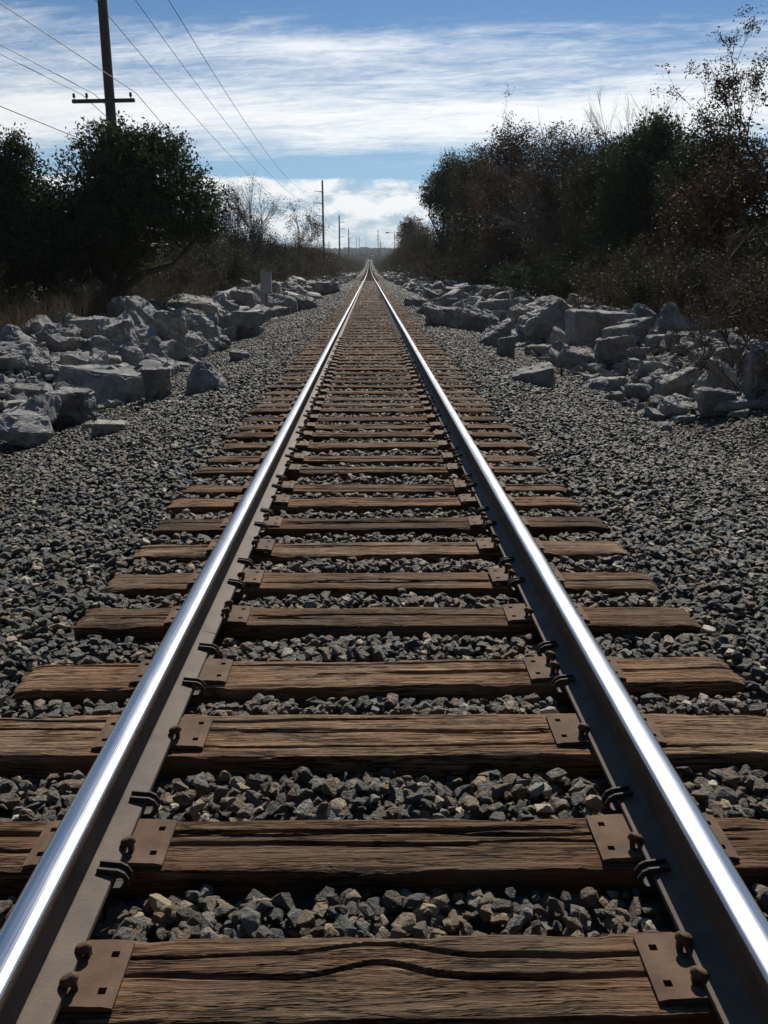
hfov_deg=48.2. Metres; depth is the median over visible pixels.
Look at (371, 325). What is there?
railroad tie
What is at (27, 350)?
boulder
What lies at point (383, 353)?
railroad tie
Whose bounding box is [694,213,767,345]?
shrub
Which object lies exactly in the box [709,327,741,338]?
boulder
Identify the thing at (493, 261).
shrub
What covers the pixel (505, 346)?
boulder
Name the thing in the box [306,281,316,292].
boulder
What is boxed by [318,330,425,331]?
railroad tie
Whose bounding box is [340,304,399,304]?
railroad tie
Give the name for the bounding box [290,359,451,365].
railroad tie
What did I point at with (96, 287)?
shrub
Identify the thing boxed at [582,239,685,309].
shrub
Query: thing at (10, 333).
boulder
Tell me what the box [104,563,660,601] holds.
railroad tie
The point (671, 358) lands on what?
boulder
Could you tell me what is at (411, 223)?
leafy tree
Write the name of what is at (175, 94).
power line
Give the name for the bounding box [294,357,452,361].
railroad tie
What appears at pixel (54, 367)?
boulder
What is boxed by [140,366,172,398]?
boulder
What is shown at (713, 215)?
leafy tree
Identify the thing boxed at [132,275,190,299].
shrub
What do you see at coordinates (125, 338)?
boulder
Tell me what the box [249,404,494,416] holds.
railroad tie
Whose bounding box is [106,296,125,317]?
boulder
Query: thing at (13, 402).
boulder
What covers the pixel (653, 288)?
shrub
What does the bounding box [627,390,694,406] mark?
dry weed
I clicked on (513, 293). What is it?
boulder
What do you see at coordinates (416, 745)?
railroad tie
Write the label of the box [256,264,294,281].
shrub
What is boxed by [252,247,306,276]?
shrub
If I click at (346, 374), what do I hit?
railroad tie
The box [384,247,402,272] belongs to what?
leafy tree
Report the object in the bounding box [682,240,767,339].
shrub
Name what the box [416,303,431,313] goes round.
boulder
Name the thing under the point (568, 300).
boulder
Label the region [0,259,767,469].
ground
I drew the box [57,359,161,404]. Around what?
boulder
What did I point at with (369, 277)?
railroad ties
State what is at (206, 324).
boulder
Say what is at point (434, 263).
shrub
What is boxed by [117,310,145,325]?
boulder
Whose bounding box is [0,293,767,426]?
rubble
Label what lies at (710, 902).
running rail
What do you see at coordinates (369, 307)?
railroad tie
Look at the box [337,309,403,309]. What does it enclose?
railroad tie
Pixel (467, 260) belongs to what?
shrub
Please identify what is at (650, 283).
shrub
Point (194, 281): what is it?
shrub
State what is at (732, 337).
boulder
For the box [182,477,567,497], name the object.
railroad tie
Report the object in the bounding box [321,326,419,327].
railroad tie
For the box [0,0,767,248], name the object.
sky
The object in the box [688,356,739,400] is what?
boulder
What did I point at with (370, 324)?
railroad tie
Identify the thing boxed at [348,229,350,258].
utility pole
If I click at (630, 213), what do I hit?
evergreen tree
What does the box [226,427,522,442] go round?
railroad tie
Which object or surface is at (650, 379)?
boulder
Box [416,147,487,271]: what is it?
evergreen tree
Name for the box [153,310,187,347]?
boulder
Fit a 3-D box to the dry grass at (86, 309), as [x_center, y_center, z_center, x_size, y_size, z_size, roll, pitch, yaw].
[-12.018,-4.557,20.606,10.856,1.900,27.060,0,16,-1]
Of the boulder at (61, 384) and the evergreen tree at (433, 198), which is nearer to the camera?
the boulder at (61, 384)
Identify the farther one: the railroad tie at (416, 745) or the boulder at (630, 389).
the boulder at (630, 389)
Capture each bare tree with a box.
[213,166,283,264]
[268,196,330,254]
[485,79,700,274]
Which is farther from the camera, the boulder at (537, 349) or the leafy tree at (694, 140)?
the leafy tree at (694, 140)
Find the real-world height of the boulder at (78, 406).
0.497 m
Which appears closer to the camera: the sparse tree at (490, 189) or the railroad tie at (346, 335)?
the railroad tie at (346, 335)
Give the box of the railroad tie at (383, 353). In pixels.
[298,352,445,355]
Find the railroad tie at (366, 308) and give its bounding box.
[337,308,399,308]
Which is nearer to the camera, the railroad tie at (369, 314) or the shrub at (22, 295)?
the shrub at (22, 295)
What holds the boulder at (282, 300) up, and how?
on the ground at (719, 421)
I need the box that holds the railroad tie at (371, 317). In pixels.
[328,317,410,318]
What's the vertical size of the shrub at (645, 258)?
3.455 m
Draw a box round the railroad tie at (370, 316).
[331,316,411,317]
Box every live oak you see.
[0,122,91,305]
[29,110,240,301]
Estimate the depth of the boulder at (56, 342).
15.19 m
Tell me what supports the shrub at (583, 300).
on the ground at (719, 421)
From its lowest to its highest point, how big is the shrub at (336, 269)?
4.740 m
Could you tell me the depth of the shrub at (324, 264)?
80.58 m
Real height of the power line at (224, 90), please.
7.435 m
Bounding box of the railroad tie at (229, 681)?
[14,651,744,707]
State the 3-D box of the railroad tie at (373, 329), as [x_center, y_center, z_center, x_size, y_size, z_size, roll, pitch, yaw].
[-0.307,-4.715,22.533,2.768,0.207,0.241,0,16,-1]
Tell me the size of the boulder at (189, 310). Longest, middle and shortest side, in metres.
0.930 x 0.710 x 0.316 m
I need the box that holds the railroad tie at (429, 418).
[241,411,501,424]
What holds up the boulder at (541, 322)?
on the ground at (719, 421)
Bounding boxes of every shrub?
[0,257,41,324]
[1,291,36,324]
[18,280,99,315]
[29,270,136,303]
[42,261,196,315]
[54,284,98,303]
[66,271,97,305]
[71,256,210,286]
[74,275,159,289]
[131,275,212,295]
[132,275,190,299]
[138,235,282,294]
[142,257,222,290]
[157,235,256,288]
[166,258,234,295]
[177,256,249,290]
[178,266,215,294]
[216,249,280,284]
[244,263,281,281]
[244,267,254,282]
[249,247,329,281]
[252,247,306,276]
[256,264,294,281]
[259,255,321,280]
[275,257,295,279]
[288,239,312,272]
[296,258,323,278]
[301,254,343,279]
[303,255,334,276]
[303,262,324,277]
[306,256,344,278]
[316,263,343,279]
[401,265,431,279]
[402,241,459,280]
[407,244,465,281]
[409,259,429,280]
[410,235,505,287]
[421,242,460,282]
[430,225,558,291]
[435,250,514,282]
[467,238,546,284]
[469,251,544,295]
[476,250,509,284]
[483,229,659,302]
[487,255,541,294]
[489,243,586,302]
[517,247,588,297]
[529,265,602,296]
[542,257,591,293]
[544,260,592,299]
[557,268,629,305]
[567,250,653,307]
[569,235,723,310]
[569,264,707,310]
[579,249,678,306]
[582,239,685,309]
[600,238,702,289]
[606,235,734,309]
[612,253,739,309]
[617,229,681,272]
[617,273,697,305]
[619,264,741,313]
[619,272,678,307]
[622,250,755,309]
[631,239,767,326]
[642,288,767,391]
[643,216,767,288]
[658,259,722,310]
[662,259,767,328]
[672,251,740,312]
[674,220,767,280]
[679,194,767,321]
[681,263,767,368]
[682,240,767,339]
[683,281,755,326]
[692,221,767,334]
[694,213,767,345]
[698,282,755,331]
[701,266,767,326]
[738,256,767,326]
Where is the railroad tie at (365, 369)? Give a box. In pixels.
[283,364,459,372]
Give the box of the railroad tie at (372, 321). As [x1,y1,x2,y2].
[325,321,417,322]
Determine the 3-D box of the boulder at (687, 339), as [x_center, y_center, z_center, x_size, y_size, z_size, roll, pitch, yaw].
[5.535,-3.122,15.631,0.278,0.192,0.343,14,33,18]
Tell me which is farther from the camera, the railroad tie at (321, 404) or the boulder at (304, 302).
the boulder at (304, 302)
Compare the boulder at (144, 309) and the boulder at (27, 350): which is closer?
the boulder at (27, 350)
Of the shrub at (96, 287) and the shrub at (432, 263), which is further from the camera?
the shrub at (432, 263)
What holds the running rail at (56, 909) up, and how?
on the railroad ties at (369, 277)
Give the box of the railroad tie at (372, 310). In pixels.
[336,309,404,310]
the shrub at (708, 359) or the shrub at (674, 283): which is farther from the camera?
the shrub at (674, 283)
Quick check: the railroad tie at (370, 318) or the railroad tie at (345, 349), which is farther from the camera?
the railroad tie at (370, 318)
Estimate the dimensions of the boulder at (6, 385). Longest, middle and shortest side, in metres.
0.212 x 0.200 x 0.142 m
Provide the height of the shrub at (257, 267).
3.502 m
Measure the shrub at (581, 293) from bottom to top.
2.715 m
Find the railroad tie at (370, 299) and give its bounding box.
[345,299,393,299]
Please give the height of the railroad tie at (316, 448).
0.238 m
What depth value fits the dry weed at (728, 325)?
15.79 m
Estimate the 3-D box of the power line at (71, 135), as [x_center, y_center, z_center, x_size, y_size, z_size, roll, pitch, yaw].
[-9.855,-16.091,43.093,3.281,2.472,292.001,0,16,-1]
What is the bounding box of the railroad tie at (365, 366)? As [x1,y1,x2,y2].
[286,361,455,367]
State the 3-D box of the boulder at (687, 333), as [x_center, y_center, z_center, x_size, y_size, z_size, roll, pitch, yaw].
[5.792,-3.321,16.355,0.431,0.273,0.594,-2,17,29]
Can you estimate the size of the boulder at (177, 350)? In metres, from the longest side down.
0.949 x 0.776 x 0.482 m
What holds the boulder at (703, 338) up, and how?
on the ground at (719, 421)
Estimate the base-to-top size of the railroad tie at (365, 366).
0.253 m
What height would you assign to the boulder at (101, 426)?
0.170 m
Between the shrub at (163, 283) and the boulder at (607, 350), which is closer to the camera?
the boulder at (607, 350)
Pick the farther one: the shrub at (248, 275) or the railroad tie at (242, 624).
the shrub at (248, 275)
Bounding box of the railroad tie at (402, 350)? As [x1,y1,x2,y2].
[302,349,443,352]
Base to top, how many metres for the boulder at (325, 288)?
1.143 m
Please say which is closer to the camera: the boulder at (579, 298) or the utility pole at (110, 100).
the boulder at (579, 298)
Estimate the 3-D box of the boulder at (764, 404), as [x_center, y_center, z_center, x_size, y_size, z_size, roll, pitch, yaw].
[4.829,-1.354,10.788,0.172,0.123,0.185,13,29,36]
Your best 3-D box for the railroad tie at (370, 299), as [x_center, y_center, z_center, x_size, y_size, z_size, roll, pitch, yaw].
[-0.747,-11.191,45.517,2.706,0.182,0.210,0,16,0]
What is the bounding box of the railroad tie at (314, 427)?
[237,419,512,431]
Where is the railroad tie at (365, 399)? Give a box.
[262,393,486,402]
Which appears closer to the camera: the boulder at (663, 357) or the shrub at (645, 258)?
the boulder at (663, 357)
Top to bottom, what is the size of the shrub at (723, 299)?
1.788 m
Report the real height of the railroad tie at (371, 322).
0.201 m
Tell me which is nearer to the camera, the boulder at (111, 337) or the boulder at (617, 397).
the boulder at (617, 397)
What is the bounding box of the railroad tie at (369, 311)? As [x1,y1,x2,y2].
[335,311,403,311]
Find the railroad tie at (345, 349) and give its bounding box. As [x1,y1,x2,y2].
[301,347,441,350]
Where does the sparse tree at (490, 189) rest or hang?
on the ground at (719, 421)
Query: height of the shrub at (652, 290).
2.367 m
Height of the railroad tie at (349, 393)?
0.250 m
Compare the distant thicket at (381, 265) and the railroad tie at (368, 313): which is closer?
the railroad tie at (368, 313)
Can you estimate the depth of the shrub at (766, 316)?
13.58 m
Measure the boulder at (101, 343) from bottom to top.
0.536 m
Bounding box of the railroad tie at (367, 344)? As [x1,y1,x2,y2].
[306,343,437,345]
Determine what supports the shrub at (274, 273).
on the ground at (719, 421)
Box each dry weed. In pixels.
[544,355,581,375]
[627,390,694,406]
[713,308,747,337]
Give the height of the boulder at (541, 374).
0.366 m
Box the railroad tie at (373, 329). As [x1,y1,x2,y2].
[319,328,424,330]
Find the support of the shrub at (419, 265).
on the ground at (719, 421)
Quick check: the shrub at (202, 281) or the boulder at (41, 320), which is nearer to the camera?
the boulder at (41, 320)
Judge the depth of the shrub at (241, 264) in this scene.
43.17 m
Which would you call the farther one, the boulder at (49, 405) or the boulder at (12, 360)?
the boulder at (12, 360)
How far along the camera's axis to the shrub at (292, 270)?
75.72 m
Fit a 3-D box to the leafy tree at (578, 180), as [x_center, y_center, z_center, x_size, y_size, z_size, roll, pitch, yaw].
[10.357,-12.984,39.080,5.943,8.033,4.975,0,16,-1]
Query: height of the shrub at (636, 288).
3.204 m
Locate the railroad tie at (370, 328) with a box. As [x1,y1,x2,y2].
[321,327,419,328]
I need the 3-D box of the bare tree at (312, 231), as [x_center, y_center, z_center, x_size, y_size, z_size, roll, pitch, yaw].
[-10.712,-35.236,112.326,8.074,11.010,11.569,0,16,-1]
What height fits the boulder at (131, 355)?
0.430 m
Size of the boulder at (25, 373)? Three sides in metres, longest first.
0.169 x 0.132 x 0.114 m
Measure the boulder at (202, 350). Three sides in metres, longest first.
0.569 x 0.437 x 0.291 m
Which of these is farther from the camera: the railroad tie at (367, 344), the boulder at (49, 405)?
the railroad tie at (367, 344)
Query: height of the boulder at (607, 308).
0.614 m
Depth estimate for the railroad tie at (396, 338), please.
19.41 m
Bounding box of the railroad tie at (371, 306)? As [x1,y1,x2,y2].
[339,306,400,306]
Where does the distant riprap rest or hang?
on the ground at (719, 421)
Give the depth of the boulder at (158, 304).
25.39 m
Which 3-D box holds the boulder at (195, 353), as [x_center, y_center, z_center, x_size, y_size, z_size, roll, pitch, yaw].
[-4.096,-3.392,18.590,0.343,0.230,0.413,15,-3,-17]
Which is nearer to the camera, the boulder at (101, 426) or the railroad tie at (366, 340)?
the boulder at (101, 426)
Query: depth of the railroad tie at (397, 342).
18.48 m
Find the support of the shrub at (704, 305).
on the ground at (719, 421)
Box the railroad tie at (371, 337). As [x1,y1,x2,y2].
[311,336,430,338]
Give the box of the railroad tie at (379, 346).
[305,345,439,347]
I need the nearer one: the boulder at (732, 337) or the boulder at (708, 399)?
the boulder at (708, 399)
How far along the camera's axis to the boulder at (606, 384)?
13.70 m
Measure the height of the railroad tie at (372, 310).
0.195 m
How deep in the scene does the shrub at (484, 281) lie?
54.13 m
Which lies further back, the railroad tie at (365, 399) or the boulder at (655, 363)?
the boulder at (655, 363)
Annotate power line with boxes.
[0,3,292,252]
[0,44,264,240]
[0,54,245,231]
[0,106,269,242]
[95,0,334,236]
[135,0,339,229]
[169,1,343,222]
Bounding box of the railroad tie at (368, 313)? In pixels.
[333,313,407,313]
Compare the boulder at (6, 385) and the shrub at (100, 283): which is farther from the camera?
the shrub at (100, 283)
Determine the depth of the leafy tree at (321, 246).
160.16 m
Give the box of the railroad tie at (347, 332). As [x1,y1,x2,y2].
[317,331,425,333]
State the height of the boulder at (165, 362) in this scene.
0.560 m
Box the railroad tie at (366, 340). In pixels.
[308,339,431,341]
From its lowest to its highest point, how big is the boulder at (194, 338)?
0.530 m
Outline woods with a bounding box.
[77,247,393,259]
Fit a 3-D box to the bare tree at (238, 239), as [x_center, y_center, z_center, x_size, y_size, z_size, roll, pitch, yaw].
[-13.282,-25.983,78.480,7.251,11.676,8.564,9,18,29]
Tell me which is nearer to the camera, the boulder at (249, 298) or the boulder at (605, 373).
the boulder at (605, 373)
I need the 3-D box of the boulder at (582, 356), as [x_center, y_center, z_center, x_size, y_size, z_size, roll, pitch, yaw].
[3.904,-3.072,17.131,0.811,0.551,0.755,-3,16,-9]
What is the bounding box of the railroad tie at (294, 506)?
[166,490,581,516]
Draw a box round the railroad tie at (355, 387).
[270,381,475,391]
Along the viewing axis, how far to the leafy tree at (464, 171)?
69.48 m
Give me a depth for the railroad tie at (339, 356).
15.48 m
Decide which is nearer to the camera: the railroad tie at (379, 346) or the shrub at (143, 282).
the railroad tie at (379, 346)
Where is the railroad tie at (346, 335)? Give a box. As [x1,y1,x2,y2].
[314,334,428,336]
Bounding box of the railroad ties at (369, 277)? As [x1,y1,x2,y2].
[360,261,378,281]
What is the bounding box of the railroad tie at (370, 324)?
[322,323,416,326]
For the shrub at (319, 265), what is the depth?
116.86 m
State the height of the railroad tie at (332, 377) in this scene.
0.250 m
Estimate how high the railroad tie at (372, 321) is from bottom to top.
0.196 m
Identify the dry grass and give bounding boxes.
[0,279,187,335]
[32,273,296,310]
[591,294,763,336]
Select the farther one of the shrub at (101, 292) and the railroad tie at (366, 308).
the railroad tie at (366, 308)
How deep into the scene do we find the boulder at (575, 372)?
15.97 m
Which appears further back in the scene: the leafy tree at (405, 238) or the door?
the leafy tree at (405, 238)
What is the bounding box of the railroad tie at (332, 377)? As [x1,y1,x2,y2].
[278,372,467,380]
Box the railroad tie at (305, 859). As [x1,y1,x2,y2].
[0,814,767,898]
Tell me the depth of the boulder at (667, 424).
10.04 m
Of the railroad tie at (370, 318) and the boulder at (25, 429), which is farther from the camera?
the railroad tie at (370, 318)
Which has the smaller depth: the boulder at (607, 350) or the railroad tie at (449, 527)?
the railroad tie at (449, 527)
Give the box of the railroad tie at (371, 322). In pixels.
[326,321,416,322]
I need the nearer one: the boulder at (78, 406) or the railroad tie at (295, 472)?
the railroad tie at (295, 472)
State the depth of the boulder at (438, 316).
24.32 m
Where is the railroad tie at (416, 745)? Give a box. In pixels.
[0,713,767,778]
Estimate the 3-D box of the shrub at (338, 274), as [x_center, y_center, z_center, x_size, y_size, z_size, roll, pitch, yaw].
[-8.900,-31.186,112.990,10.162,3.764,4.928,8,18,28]
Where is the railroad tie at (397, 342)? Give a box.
[307,341,433,343]
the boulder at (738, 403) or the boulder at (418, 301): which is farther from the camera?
the boulder at (418, 301)
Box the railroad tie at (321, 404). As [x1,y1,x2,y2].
[255,398,494,408]
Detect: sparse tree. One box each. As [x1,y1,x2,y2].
[456,83,562,294]
[650,4,767,206]
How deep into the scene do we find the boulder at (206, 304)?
27.17 m
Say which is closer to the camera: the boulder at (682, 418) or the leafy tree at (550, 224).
the boulder at (682, 418)
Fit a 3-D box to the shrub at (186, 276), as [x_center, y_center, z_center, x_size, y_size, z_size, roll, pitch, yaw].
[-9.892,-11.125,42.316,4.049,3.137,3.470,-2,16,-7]
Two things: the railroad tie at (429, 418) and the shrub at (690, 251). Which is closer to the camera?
the railroad tie at (429, 418)
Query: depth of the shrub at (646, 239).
29.43 m
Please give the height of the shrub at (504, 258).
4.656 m
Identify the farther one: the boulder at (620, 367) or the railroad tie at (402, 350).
the railroad tie at (402, 350)
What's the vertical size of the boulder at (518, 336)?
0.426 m
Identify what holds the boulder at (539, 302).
on the ground at (719, 421)
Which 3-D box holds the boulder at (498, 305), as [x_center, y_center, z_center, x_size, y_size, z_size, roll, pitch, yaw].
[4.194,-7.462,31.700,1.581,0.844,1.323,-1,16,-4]
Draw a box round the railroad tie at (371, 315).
[332,315,410,315]
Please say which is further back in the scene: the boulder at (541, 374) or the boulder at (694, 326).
the boulder at (694, 326)
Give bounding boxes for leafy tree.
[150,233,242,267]
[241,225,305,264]
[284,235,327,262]
[308,241,337,263]
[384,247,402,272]
[393,212,433,273]
[395,222,433,274]
[396,218,439,274]
[441,142,499,284]
[466,117,554,269]
[504,119,621,269]
[523,170,604,267]
[550,131,660,271]
[642,119,767,276]
[643,102,767,257]
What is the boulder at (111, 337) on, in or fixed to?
on the ground at (719, 421)
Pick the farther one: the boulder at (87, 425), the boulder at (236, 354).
the boulder at (236, 354)
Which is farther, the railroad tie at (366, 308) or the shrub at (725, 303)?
the railroad tie at (366, 308)
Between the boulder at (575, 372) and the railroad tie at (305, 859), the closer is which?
the railroad tie at (305, 859)
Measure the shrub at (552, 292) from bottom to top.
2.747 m
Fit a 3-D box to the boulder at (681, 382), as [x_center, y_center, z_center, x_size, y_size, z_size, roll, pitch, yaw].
[4.399,-1.897,12.716,0.719,0.538,0.697,-1,16,-4]
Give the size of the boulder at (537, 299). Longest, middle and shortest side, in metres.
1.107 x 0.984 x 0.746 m
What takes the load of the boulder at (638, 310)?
on the ground at (719, 421)
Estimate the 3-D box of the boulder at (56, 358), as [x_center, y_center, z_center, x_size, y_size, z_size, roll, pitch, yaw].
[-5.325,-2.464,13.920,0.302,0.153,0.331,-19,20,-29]
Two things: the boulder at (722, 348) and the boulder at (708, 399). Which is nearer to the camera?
the boulder at (708, 399)
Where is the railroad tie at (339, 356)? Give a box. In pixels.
[296,354,449,358]
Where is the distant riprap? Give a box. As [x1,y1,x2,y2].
[164,271,589,342]
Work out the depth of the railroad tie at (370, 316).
28.57 m
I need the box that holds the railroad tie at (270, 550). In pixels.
[132,533,627,565]
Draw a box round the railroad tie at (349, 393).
[265,386,477,396]
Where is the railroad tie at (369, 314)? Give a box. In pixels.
[331,314,408,315]
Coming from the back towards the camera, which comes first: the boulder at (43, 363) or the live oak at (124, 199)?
the live oak at (124, 199)
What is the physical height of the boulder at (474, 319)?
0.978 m
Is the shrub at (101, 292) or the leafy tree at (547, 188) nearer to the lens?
the shrub at (101, 292)
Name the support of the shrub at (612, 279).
on the ground at (719, 421)
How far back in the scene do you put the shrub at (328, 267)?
110.55 m
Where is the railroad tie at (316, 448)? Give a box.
[221,437,530,455]
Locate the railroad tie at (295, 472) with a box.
[194,459,550,481]
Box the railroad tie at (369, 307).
[338,307,402,307]
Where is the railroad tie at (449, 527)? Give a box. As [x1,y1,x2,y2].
[152,512,609,541]
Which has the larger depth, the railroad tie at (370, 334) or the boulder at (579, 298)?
the boulder at (579, 298)
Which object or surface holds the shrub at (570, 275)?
on the ground at (719, 421)
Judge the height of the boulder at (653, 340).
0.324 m
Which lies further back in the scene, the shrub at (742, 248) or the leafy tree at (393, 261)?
the leafy tree at (393, 261)
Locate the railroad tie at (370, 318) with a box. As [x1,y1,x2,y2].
[329,318,411,319]
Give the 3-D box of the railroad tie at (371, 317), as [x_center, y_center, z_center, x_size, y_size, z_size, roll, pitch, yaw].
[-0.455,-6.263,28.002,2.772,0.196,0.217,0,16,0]
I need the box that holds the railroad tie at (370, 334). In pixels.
[316,333,425,334]
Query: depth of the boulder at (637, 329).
17.66 m
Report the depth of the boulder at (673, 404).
11.37 m
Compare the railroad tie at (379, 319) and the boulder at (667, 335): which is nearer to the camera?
the boulder at (667, 335)
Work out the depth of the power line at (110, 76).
29.40 m
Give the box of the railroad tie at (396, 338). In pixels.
[309,337,430,339]
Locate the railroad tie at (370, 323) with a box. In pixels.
[325,322,417,323]
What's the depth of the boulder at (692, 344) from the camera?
15.10 m
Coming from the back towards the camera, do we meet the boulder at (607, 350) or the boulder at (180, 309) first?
the boulder at (180, 309)
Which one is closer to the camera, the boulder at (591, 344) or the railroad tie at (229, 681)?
the railroad tie at (229, 681)
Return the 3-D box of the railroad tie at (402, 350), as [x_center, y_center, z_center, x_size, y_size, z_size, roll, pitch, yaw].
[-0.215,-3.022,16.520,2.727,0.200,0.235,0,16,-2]
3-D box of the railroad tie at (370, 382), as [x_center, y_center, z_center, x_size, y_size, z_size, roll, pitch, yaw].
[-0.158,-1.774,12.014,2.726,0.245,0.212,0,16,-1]
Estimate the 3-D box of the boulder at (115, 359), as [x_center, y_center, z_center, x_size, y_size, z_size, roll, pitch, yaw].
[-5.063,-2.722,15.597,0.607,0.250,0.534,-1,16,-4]
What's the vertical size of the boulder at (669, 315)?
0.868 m
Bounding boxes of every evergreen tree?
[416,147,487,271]
[573,104,699,274]
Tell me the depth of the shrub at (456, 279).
69.94 m
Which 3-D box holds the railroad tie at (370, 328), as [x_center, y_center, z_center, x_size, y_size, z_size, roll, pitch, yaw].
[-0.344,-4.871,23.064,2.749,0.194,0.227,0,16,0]
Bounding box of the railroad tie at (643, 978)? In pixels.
[54,930,720,1023]
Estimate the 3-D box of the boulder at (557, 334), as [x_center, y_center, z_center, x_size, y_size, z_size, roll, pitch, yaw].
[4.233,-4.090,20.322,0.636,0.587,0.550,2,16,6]
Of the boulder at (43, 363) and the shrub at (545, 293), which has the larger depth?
the shrub at (545, 293)
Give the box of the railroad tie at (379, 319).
[337,319,413,320]
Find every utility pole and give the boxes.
[72,0,134,278]
[315,180,324,250]
[339,215,344,256]
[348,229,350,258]
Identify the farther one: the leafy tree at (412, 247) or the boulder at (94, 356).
the leafy tree at (412, 247)
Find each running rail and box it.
[0,259,368,1023]
[370,266,767,1023]
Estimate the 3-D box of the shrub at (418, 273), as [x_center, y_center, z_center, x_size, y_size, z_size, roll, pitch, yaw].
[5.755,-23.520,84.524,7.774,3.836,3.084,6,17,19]
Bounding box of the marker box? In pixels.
[260,272,271,306]
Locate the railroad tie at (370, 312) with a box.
[351,312,408,313]
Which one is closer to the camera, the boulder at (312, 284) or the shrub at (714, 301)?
the shrub at (714, 301)
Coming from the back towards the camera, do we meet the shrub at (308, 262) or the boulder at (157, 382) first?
the shrub at (308, 262)
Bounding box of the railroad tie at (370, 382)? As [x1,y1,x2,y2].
[276,377,470,384]
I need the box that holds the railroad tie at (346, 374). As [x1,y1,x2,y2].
[285,369,463,376]
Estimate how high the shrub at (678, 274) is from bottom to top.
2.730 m
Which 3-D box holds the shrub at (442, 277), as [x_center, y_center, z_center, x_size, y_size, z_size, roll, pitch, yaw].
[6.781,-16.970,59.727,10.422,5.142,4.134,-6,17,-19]
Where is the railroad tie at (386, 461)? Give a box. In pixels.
[207,448,538,466]
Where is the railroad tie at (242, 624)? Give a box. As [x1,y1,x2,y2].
[73,600,700,643]
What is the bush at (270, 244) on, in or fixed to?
on the ground at (719, 421)
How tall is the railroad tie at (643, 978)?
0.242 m
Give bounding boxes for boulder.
[0,324,35,347]
[0,341,41,359]
[0,352,27,369]
[0,383,11,393]
[0,409,53,448]
[1,394,61,424]
[7,399,25,405]
[12,379,53,397]
[18,370,30,376]
[21,314,52,336]
[26,355,56,375]
[36,387,95,425]
[37,323,81,343]
[43,363,63,380]
[45,333,67,352]
[47,337,85,350]
[49,311,78,323]
[50,354,60,363]
[55,382,82,389]
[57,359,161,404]
[60,348,112,365]
[68,315,110,338]
[82,335,114,354]
[82,421,93,429]
[90,419,130,436]
[103,314,138,343]
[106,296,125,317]
[107,333,115,342]
[108,355,121,363]
[113,329,139,351]
[115,345,143,363]
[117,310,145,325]
[123,295,157,324]
[134,324,159,343]
[140,339,189,359]
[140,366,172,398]
[142,336,169,358]
[143,298,167,310]
[145,353,179,376]
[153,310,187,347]
[167,294,221,316]
[169,307,186,311]
[175,361,189,367]
[182,310,220,339]
[185,330,207,346]
[185,361,227,395]
[186,308,203,312]
[187,343,208,357]
[187,350,201,358]
[197,334,230,353]
[218,310,242,328]
[221,325,238,341]
[228,289,258,308]
[229,349,253,360]
[230,310,264,339]
[268,294,297,312]
[271,306,291,317]
[282,285,297,293]
[295,295,318,310]
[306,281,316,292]
[315,281,339,295]
[404,294,427,306]
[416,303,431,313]
[424,305,462,328]
[461,304,501,332]
[478,287,502,299]
[478,299,518,310]
[480,320,511,347]
[496,336,515,357]
[500,362,555,387]
[507,304,534,322]
[508,289,529,298]
[511,330,531,343]
[516,297,573,341]
[524,344,547,356]
[533,295,556,302]
[534,299,566,306]
[541,340,570,356]
[545,347,558,365]
[550,326,564,344]
[555,344,594,369]
[564,309,633,346]
[567,293,581,304]
[572,371,581,375]
[575,297,594,306]
[580,340,595,347]
[583,376,626,392]
[585,363,603,373]
[589,304,620,310]
[592,335,635,364]
[598,393,625,403]
[600,317,652,345]
[601,369,628,382]
[613,362,629,373]
[624,383,651,399]
[627,347,647,358]
[630,302,657,327]
[630,361,648,382]
[639,368,666,386]
[644,334,664,349]
[648,302,690,334]
[648,357,678,372]
[649,367,702,396]
[650,394,665,407]
[654,419,672,431]
[657,393,697,417]
[658,354,666,360]
[659,331,682,344]
[660,367,679,375]
[666,354,677,360]
[670,415,695,422]
[671,341,694,352]
[677,331,699,343]
[680,336,694,343]
[687,315,712,334]
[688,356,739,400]
[690,347,707,361]
[693,387,737,417]
[697,335,719,346]
[704,343,746,363]
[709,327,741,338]
[714,396,762,410]
[725,331,745,345]
[727,409,750,417]
[738,339,767,397]
[760,401,767,408]
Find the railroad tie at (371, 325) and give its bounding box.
[325,324,418,326]
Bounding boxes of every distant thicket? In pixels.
[104,220,366,274]
[372,234,539,275]
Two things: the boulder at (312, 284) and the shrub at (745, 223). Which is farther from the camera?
the boulder at (312, 284)

